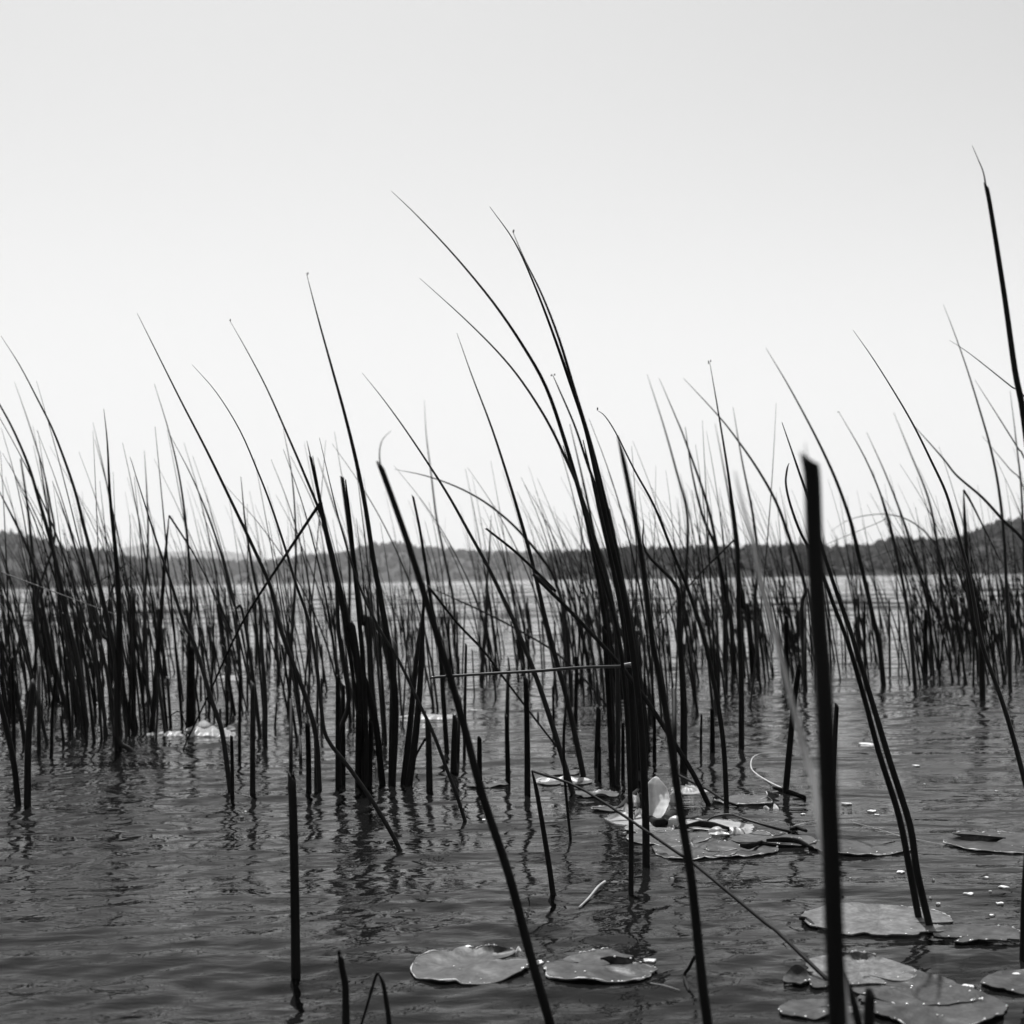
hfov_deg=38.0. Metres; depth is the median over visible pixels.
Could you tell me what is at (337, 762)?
reed stump
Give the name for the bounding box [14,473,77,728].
reed
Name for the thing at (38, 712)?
reed stump
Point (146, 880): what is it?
water
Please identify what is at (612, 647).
reed
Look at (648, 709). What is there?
reed stump
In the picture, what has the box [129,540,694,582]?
wood
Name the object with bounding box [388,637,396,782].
reed stump
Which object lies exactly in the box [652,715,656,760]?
reed stump
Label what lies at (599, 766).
reed stump
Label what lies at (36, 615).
reed
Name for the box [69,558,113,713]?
reed
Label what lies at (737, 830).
crumpled leaf
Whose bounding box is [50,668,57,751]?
reed stump
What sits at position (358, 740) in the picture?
reed stump
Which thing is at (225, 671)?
reed stump
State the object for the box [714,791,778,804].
lily pad
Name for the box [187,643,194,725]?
reed stump
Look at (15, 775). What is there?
reed
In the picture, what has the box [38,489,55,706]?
reed
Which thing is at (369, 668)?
reed
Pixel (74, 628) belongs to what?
reed
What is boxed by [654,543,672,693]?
reed
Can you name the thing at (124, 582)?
reed
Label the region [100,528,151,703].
reed
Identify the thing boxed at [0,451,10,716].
reed
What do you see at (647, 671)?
reed
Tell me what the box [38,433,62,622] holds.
reed
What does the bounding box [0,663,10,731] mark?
reed
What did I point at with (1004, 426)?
reed
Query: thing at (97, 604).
reed
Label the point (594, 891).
floating stalk
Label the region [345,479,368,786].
reed
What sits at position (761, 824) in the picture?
floating stalk
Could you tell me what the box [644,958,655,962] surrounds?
leaf scrap
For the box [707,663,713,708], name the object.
reed stump
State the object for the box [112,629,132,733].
reed stump
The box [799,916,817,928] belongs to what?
floating stalk
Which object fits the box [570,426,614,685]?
reed
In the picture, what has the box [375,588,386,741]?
reed
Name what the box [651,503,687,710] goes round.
reed
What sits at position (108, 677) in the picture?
reed
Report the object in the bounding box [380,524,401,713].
reed
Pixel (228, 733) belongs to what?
crumpled leaf
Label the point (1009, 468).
reed
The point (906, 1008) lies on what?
lily pad
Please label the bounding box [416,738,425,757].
floating stalk
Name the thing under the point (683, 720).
reed
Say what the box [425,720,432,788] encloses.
reed stump
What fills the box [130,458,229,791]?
reed
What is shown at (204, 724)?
lily pad
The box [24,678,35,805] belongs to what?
reed stump
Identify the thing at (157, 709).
reed
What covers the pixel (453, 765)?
reed stump
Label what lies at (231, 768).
reed stump
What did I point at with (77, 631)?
reed
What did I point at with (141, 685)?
reed
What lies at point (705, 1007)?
reed
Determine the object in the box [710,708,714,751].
reed stump
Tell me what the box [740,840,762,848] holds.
rolled leaf
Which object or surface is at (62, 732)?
reed stump
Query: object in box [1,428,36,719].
reed
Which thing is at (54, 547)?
reed
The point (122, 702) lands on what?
reed stump
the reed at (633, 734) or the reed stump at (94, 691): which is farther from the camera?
the reed stump at (94, 691)
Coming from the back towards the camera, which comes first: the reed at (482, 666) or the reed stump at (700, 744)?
the reed at (482, 666)
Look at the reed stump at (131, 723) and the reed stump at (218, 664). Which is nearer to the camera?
the reed stump at (131, 723)
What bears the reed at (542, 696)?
on the water
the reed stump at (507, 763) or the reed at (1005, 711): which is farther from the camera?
the reed stump at (507, 763)
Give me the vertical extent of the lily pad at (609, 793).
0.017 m
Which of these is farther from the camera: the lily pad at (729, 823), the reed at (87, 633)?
the reed at (87, 633)
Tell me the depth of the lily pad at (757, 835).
3.94 m
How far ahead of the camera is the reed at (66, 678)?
7.03 m
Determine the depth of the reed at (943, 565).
12.90 m
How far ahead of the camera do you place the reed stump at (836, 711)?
4.01 m
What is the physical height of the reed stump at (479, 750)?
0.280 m
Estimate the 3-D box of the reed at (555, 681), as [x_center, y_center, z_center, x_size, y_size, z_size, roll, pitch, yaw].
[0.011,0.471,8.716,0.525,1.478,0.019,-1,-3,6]
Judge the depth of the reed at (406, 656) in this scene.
7.28 m
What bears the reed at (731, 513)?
on the water
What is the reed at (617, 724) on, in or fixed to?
on the water
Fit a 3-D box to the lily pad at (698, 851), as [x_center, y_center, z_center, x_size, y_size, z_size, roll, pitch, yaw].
[0.476,0.868,3.833,0.228,0.021,0.238,-1,-3,0]
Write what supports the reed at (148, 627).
on the water
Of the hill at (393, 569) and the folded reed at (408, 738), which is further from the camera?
the hill at (393, 569)
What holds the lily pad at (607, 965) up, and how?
on the water
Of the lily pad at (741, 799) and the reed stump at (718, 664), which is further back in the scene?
the reed stump at (718, 664)
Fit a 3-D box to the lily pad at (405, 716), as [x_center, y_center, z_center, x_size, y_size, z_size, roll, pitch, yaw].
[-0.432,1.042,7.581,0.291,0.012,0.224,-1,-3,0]
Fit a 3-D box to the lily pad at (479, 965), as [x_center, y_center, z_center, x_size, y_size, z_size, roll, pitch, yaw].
[-0.078,0.815,2.681,0.228,0.029,0.216,-2,-3,29]
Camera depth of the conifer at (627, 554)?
703.87 m
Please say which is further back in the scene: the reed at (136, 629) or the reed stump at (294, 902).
the reed at (136, 629)
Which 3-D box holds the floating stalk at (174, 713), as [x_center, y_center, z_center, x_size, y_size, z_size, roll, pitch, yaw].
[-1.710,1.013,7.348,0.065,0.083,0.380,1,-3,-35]
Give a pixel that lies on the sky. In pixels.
(682, 185)
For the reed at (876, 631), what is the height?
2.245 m
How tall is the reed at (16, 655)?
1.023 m
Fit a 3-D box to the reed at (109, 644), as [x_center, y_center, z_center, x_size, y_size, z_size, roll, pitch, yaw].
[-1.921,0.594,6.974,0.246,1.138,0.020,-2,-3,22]
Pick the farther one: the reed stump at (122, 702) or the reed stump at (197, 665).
the reed stump at (197, 665)
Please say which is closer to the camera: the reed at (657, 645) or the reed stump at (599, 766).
the reed stump at (599, 766)
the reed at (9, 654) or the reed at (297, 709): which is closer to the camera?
the reed at (297, 709)
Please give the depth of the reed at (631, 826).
3.27 m
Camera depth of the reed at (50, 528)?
8.47 m
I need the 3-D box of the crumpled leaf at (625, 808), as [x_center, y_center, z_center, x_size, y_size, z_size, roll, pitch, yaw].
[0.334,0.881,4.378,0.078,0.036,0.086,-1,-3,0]
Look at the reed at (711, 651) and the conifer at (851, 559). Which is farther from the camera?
the conifer at (851, 559)
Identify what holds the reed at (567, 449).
on the water
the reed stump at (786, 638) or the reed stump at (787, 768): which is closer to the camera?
the reed stump at (787, 768)
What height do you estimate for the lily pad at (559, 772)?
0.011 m
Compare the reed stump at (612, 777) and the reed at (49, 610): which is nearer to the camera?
the reed stump at (612, 777)
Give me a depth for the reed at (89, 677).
8.01 m
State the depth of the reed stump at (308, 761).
4.92 m
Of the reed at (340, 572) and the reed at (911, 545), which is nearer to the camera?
the reed at (340, 572)
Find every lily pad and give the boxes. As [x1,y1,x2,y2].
[186,720,214,730]
[224,725,234,729]
[399,714,452,717]
[410,944,539,985]
[466,780,508,787]
[537,777,592,785]
[543,947,657,983]
[545,770,579,775]
[572,790,618,797]
[591,805,635,811]
[605,808,650,825]
[624,824,673,832]
[626,829,711,846]
[652,837,739,859]
[686,819,753,830]
[704,839,778,857]
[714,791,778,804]
[730,830,817,846]
[778,999,852,1020]
[783,965,825,988]
[802,902,953,935]
[806,950,916,985]
[811,839,909,855]
[852,971,978,1005]
[858,985,1007,1023]
[933,924,1019,943]
[943,830,1023,853]
[981,969,1023,995]
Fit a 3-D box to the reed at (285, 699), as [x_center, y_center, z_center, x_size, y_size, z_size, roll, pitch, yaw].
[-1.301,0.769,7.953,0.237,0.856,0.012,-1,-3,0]
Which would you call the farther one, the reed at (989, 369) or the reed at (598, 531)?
the reed at (598, 531)
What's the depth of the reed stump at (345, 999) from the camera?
2.21 m
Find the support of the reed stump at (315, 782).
on the water
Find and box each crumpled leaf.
[164,731,188,735]
[187,726,218,736]
[216,730,235,737]
[421,715,451,719]
[536,776,589,781]
[620,803,627,812]
[633,793,639,802]
[671,785,698,792]
[708,826,752,834]
[764,804,778,808]
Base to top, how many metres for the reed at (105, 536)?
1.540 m
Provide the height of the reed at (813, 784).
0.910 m
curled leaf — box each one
[648,776,669,817]
[667,815,677,826]
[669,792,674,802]
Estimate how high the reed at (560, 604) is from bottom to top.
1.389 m
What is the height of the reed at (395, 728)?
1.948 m
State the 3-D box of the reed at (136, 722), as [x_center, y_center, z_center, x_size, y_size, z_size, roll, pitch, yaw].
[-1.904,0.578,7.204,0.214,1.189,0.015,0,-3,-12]
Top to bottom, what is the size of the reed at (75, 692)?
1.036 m
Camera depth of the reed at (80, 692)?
6.58 m
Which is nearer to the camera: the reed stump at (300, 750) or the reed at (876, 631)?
the reed stump at (300, 750)
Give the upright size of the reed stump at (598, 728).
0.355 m
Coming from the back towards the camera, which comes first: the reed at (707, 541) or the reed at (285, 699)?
the reed at (707, 541)
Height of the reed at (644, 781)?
1.699 m
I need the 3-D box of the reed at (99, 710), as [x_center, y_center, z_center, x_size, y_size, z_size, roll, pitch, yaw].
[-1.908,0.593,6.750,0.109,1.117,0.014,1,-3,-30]
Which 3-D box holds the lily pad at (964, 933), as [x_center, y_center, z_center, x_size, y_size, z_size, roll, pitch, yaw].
[0.894,0.805,2.843,0.174,0.017,0.174,-1,-3,0]
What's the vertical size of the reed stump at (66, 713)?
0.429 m
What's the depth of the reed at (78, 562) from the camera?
6.92 m
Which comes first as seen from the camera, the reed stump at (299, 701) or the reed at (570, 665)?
the reed stump at (299, 701)
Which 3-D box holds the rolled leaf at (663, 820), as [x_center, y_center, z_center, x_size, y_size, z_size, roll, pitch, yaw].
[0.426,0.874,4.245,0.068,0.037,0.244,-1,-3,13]
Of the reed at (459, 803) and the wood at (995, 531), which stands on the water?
the reed at (459, 803)
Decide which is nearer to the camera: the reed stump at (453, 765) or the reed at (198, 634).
the reed stump at (453, 765)
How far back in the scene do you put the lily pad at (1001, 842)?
3.84 m
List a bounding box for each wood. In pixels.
[0,529,162,584]
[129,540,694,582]
[546,516,1022,578]
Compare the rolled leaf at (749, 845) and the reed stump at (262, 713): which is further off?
the reed stump at (262, 713)
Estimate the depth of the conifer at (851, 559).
700.65 m
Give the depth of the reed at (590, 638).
8.67 m
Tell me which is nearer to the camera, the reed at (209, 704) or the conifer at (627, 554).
the reed at (209, 704)
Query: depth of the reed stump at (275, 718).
7.13 m
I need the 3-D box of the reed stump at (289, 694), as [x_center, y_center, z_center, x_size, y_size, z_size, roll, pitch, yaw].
[-0.985,0.859,6.598,0.082,0.545,0.015,0,-3,-24]
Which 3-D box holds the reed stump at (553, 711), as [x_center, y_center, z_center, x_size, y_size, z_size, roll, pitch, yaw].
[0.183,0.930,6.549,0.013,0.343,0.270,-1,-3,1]
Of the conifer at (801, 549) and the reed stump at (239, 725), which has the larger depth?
the conifer at (801, 549)
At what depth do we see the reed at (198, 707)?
7.62 m
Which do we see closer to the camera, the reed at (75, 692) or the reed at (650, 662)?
the reed at (650, 662)
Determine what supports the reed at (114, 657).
on the water
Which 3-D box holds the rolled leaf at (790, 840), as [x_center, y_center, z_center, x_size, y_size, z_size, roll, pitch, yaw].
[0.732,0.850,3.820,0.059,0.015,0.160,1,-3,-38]
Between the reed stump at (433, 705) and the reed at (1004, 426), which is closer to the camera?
the reed stump at (433, 705)
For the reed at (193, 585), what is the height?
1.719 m
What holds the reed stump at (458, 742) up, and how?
on the water
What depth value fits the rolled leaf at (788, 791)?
4.71 m
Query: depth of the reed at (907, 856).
2.99 m
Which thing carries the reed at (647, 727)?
in the water
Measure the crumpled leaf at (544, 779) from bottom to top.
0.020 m
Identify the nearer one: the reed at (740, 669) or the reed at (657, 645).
the reed at (740, 669)
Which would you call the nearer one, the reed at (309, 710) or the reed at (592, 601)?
the reed at (309, 710)
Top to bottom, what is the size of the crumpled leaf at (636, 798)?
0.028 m
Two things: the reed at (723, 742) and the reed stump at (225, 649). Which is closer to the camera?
the reed at (723, 742)
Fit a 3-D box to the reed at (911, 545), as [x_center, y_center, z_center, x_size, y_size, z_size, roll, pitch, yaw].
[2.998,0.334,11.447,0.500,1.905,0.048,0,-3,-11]
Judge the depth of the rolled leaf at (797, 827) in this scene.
4.03 m
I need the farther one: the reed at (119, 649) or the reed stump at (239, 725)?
the reed at (119, 649)
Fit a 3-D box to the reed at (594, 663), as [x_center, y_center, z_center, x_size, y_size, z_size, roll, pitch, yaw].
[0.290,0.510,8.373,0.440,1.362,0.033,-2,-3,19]
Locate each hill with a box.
[0,544,161,586]
[118,544,267,562]
[166,550,548,583]
[549,532,1022,578]
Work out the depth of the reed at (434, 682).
8.15 m
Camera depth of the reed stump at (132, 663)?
7.30 m
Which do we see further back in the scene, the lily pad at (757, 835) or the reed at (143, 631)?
the reed at (143, 631)
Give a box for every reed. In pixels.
[0,405,88,724]
[0,419,108,735]
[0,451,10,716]
[0,474,42,714]
[0,493,65,708]
[0,571,131,744]
[0,591,36,706]
[0,633,24,732]
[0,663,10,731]
[0,692,21,805]
[1,336,133,750]
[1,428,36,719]
[3,454,96,716]
[7,554,32,701]
[9,463,87,744]
[14,382,55,695]
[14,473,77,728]
[20,459,51,673]
[20,563,141,727]
[25,551,55,711]
[28,543,79,723]
[33,428,73,713]
[33,446,73,670]
[34,540,98,714]
[36,381,113,711]
[36,577,150,711]
[37,431,102,731]
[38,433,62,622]
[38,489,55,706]
[39,460,70,733]
[50,447,151,699]
[50,524,62,717]
[52,481,121,717]
[53,486,73,736]
[55,548,83,681]
[57,577,87,731]
[58,503,113,682]
[61,542,81,715]
[64,536,95,741]
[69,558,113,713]
[71,585,77,684]
[79,453,115,593]
[80,520,122,734]
[80,525,102,737]
[93,424,113,700]
[93,438,105,737]
[95,442,146,725]
[97,516,138,727]
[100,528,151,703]
[103,658,113,736]
[104,413,122,750]
[113,477,115,531]
[114,521,140,710]
[120,548,158,734]
[123,446,168,727]
[128,534,130,733]
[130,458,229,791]
[134,478,149,720]
[134,534,153,690]
[138,315,321,789]
[140,450,148,700]
[149,515,232,732]
[154,384,192,722]
[155,429,183,725]
[157,465,246,708]
[160,580,200,718]
[167,431,208,702]
[170,435,261,735]
[172,516,206,710]
[177,552,214,716]
[183,502,369,786]
[193,458,250,680]
[194,367,402,850]
[197,520,243,712]
[202,513,240,684]
[207,582,213,715]
[225,485,335,680]
[229,319,350,784]
[241,480,267,737]
[246,508,248,700]
[246,577,288,713]
[254,458,300,727]
[269,524,302,725]
[271,460,318,716]
[278,569,305,707]
[283,429,296,708]
[283,449,340,723]
[291,457,354,713]
[298,507,310,712]
[301,441,325,710]
[306,272,398,784]
[307,443,385,784]
[313,458,357,710]
[318,460,350,621]
[319,438,466,820]
[324,512,349,619]
[332,444,438,707]
[334,431,365,639]
[340,476,377,715]
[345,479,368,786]
[356,472,382,732]
[356,518,373,749]
[360,972,391,1023]
[362,373,575,793]
[363,563,385,707]
[376,431,554,1023]
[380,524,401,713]
[395,469,572,698]
[397,196,630,746]
[400,585,555,783]
[402,563,409,723]
[405,583,424,785]
[411,494,448,751]
[422,280,620,783]
[424,400,456,644]
[429,662,630,678]
[432,588,605,705]
[457,334,585,775]
[469,470,558,698]
[479,521,490,680]
[484,528,710,804]
[490,207,649,866]
[492,506,528,693]
[512,229,648,763]
[522,480,566,701]
[526,487,600,702]
[531,770,825,980]
[551,374,597,492]
[554,430,605,701]
[556,519,614,700]
[562,693,571,837]
[563,446,614,742]
[569,461,633,894]
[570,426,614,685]
[574,517,621,714]
[578,553,595,697]
[581,489,610,568]
[583,440,627,681]
[589,419,654,707]
[596,491,639,768]
[597,407,728,806]
[609,509,650,749]
[615,531,652,718]
[617,436,712,1023]
[619,525,694,702]
[622,604,637,789]
[630,529,632,617]
[631,446,636,632]
[633,571,663,678]
[637,536,755,672]
[642,520,686,771]
[647,375,688,635]
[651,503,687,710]
[653,490,726,700]
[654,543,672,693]
[659,379,726,669]
[672,565,698,714]
[672,594,696,694]
[683,378,807,688]
[685,427,735,673]
[692,492,713,694]
[695,445,715,699]
[702,420,716,683]
[708,360,743,747]
[715,425,745,627]
[733,409,760,672]
[734,470,850,1023]
[749,413,775,706]
[767,350,885,685]
[782,423,932,925]
[785,463,921,917]
[799,442,847,1023]
[823,933,861,1023]
[833,514,964,651]
[838,412,916,686]
[853,330,1023,787]
[866,432,932,661]
[894,414,952,644]
[916,428,1023,542]
[943,304,1011,686]
[951,341,1023,396]
[963,489,999,698]
[972,146,1023,441]
[976,382,1023,457]
[982,436,1023,488]
[1010,392,1023,649]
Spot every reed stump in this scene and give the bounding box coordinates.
[1,642,2,700]
[10,656,15,755]
[12,634,19,697]
[17,701,24,743]
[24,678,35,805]
[37,665,40,754]
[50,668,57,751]
[59,714,64,743]
[62,612,76,716]
[65,657,68,716]
[75,678,82,732]
[87,595,106,718]
[92,661,96,716]
[110,598,127,734]
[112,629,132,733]
[122,630,125,715]
[129,656,135,734]
[131,590,135,724]
[158,678,166,732]
[166,676,171,725]
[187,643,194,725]
[195,625,200,704]
[210,627,224,699]
[222,645,235,714]
[223,635,229,693]
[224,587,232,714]
[224,663,227,715]
[226,690,228,726]
[230,735,233,795]
[232,610,255,714]
[238,674,241,758]
[250,681,255,793]
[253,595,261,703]
[262,687,263,737]
[274,702,276,727]
[281,644,297,739]
[288,771,300,978]
[289,698,292,772]
[298,691,301,716]
[298,735,301,764]
[305,722,311,791]
[314,716,316,786]
[320,677,322,725]
[335,674,339,788]
[337,949,349,1023]
[341,682,345,783]
[342,638,351,721]
[355,711,361,785]
[368,719,371,783]
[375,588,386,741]
[375,759,377,776]
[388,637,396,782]
[424,659,431,703]
[425,629,434,706]
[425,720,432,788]
[450,714,456,772]
[457,695,461,761]
[463,643,466,758]
[477,736,481,776]
[505,668,509,717]
[505,714,510,782]
[523,676,530,794]
[552,686,554,735]
[574,656,577,721]
[588,673,592,698]
[594,704,600,767]
[595,680,598,704]
[597,746,600,780]
[602,626,615,785]
[621,722,624,778]
[647,686,650,722]
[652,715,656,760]
[659,697,662,719]
[672,688,676,741]
[688,657,693,701]
[699,714,702,751]
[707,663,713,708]
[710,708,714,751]
[716,648,719,684]
[771,598,786,692]
[782,659,800,792]
[783,614,788,680]
[803,599,806,689]
[834,703,838,757]
[857,593,859,642]
[863,600,865,670]
[864,988,874,1023]
[923,609,927,672]
[1019,857,1023,960]
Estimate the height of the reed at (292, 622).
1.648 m
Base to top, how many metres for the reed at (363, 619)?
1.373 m
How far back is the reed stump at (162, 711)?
6.93 m
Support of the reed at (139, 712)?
on the water
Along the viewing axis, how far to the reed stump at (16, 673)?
8.67 m
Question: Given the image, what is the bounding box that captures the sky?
[0,0,1023,559]
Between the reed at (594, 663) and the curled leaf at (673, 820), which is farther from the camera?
the reed at (594, 663)
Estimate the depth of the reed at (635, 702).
5.42 m
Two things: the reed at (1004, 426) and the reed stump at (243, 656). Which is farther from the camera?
the reed at (1004, 426)
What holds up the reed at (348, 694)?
on the water
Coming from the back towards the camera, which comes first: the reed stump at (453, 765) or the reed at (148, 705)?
the reed at (148, 705)
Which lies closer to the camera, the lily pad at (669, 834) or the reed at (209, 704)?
the lily pad at (669, 834)
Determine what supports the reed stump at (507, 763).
on the water
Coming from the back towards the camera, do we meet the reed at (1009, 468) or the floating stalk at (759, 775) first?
the reed at (1009, 468)
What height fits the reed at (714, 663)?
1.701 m
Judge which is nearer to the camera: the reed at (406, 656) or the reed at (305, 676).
the reed at (406, 656)
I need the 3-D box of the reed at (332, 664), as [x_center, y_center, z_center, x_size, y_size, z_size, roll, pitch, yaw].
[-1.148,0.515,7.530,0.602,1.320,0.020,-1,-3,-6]
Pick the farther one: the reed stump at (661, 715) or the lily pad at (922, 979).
the reed stump at (661, 715)
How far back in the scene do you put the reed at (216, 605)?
8.22 m
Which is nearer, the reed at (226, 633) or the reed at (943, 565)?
the reed at (226, 633)
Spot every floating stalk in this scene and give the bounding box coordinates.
[158,711,186,727]
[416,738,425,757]
[578,880,605,907]
[679,774,738,806]
[683,955,694,991]
[707,813,791,832]
[750,752,780,786]
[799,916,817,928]
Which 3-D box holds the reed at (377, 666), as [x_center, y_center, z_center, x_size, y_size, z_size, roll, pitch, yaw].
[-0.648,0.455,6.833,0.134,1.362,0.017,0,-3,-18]
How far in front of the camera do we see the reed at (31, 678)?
6.54 m
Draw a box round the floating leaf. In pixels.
[671,785,707,794]
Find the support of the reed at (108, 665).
on the water
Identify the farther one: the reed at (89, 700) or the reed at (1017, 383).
the reed at (89, 700)
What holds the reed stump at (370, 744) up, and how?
on the water
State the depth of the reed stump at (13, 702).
5.86 m
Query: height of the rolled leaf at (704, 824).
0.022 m
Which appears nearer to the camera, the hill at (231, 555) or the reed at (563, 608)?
the reed at (563, 608)
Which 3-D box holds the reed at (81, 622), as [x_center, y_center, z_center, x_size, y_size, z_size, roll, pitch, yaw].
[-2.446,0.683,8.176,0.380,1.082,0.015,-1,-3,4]
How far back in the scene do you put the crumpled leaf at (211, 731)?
6.86 m
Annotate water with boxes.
[0,572,1023,1023]
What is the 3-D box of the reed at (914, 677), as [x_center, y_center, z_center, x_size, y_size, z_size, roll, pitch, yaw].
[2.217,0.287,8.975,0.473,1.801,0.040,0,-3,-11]
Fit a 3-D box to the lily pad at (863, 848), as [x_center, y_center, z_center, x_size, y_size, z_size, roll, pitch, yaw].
[0.888,0.855,3.792,0.261,0.018,0.258,-1,-3,0]
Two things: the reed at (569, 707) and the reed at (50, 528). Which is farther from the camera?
the reed at (50, 528)
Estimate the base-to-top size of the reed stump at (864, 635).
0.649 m
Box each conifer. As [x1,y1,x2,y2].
[621,541,632,573]
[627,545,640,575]
[774,540,785,570]
[790,536,806,571]
[833,536,841,568]
[847,545,859,570]
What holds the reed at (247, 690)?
on the water
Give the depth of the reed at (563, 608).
8.56 m
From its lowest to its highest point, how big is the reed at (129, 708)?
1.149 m
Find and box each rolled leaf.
[616,788,638,808]
[649,808,676,826]
[687,820,729,830]
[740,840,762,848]
[766,837,813,849]
[772,786,805,798]
[790,825,807,831]
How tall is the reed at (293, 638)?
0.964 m
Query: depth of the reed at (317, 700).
7.79 m
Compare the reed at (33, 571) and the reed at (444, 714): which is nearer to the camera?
the reed at (444, 714)
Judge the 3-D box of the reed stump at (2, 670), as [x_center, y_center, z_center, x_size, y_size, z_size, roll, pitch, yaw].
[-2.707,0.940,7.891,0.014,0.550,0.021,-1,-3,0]
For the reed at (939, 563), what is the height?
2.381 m
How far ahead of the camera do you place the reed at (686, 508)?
14.95 m
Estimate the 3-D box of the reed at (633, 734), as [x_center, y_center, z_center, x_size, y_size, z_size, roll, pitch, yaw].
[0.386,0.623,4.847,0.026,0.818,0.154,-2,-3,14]
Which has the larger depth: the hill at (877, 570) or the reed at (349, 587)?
the hill at (877, 570)
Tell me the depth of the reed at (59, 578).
7.28 m
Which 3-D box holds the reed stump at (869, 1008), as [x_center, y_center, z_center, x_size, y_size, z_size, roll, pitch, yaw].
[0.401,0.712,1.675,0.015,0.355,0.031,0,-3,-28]
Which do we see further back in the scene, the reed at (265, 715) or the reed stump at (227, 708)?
the reed stump at (227, 708)
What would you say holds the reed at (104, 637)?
on the water
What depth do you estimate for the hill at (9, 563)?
1225.58 m
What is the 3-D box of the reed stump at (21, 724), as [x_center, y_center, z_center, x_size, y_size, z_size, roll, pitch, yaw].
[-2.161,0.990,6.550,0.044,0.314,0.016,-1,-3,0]
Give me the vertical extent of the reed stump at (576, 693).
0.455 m
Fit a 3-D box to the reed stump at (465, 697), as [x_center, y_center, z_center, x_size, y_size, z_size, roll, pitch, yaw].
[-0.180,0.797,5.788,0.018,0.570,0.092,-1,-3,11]
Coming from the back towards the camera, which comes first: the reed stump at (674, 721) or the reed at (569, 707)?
the reed stump at (674, 721)
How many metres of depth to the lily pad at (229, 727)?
7.05 m
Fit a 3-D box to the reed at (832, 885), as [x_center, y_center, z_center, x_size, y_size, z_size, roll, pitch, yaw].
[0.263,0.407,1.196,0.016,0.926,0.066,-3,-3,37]
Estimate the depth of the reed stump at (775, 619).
8.66 m
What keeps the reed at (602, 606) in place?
on the water
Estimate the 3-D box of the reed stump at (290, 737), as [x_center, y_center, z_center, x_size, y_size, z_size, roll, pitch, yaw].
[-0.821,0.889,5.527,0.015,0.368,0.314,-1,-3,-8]
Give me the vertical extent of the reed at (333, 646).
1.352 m
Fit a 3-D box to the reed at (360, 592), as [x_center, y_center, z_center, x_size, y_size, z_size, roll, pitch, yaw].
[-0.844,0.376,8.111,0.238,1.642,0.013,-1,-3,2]
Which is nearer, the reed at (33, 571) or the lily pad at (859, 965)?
the lily pad at (859, 965)
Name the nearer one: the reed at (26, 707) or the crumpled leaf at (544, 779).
the crumpled leaf at (544, 779)
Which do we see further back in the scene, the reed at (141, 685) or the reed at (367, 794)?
the reed at (141, 685)
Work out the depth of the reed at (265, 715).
6.66 m
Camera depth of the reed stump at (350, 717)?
7.39 m
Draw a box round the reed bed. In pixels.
[0,432,1023,703]
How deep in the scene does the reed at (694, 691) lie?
7.54 m
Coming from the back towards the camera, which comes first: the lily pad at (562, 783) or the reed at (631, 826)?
the lily pad at (562, 783)
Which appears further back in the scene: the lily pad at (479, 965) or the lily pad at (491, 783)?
the lily pad at (491, 783)
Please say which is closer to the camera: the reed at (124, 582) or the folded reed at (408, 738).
the folded reed at (408, 738)
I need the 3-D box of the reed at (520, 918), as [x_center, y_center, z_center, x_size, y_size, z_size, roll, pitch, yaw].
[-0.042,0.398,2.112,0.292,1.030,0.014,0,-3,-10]
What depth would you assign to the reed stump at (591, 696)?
8.59 m
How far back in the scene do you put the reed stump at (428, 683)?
8.28 m
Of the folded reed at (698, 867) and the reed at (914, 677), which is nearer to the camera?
the folded reed at (698, 867)
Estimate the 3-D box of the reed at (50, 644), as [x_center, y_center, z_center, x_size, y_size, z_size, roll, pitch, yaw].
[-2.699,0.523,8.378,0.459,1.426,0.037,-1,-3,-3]
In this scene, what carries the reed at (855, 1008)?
on the water
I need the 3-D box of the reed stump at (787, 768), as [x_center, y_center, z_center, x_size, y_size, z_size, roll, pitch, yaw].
[0.887,0.741,4.658,0.069,0.547,0.264,-1,-3,0]
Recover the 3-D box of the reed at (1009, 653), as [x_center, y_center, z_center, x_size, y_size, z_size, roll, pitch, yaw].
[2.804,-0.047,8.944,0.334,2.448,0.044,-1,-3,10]
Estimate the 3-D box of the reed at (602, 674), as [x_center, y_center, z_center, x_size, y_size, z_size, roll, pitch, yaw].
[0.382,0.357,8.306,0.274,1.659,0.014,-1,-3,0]
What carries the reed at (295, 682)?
on the water
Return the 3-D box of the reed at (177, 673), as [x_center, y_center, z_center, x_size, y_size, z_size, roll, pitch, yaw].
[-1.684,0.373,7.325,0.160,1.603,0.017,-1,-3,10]
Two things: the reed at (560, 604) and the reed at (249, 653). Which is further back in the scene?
the reed at (560, 604)
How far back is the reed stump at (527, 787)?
4.77 m
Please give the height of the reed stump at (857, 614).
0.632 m
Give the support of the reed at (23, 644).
on the water
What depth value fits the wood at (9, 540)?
1249.53 m
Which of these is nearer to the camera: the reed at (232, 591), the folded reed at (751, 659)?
the reed at (232, 591)
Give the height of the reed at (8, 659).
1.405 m
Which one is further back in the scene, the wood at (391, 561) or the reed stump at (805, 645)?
the wood at (391, 561)
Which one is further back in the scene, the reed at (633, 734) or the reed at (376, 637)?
the reed at (376, 637)
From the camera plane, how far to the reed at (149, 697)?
7.36 m
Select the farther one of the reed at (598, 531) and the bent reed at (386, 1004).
the reed at (598, 531)
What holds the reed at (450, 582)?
on the water
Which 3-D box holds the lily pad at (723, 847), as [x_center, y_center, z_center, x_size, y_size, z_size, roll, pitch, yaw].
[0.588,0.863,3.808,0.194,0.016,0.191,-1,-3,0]

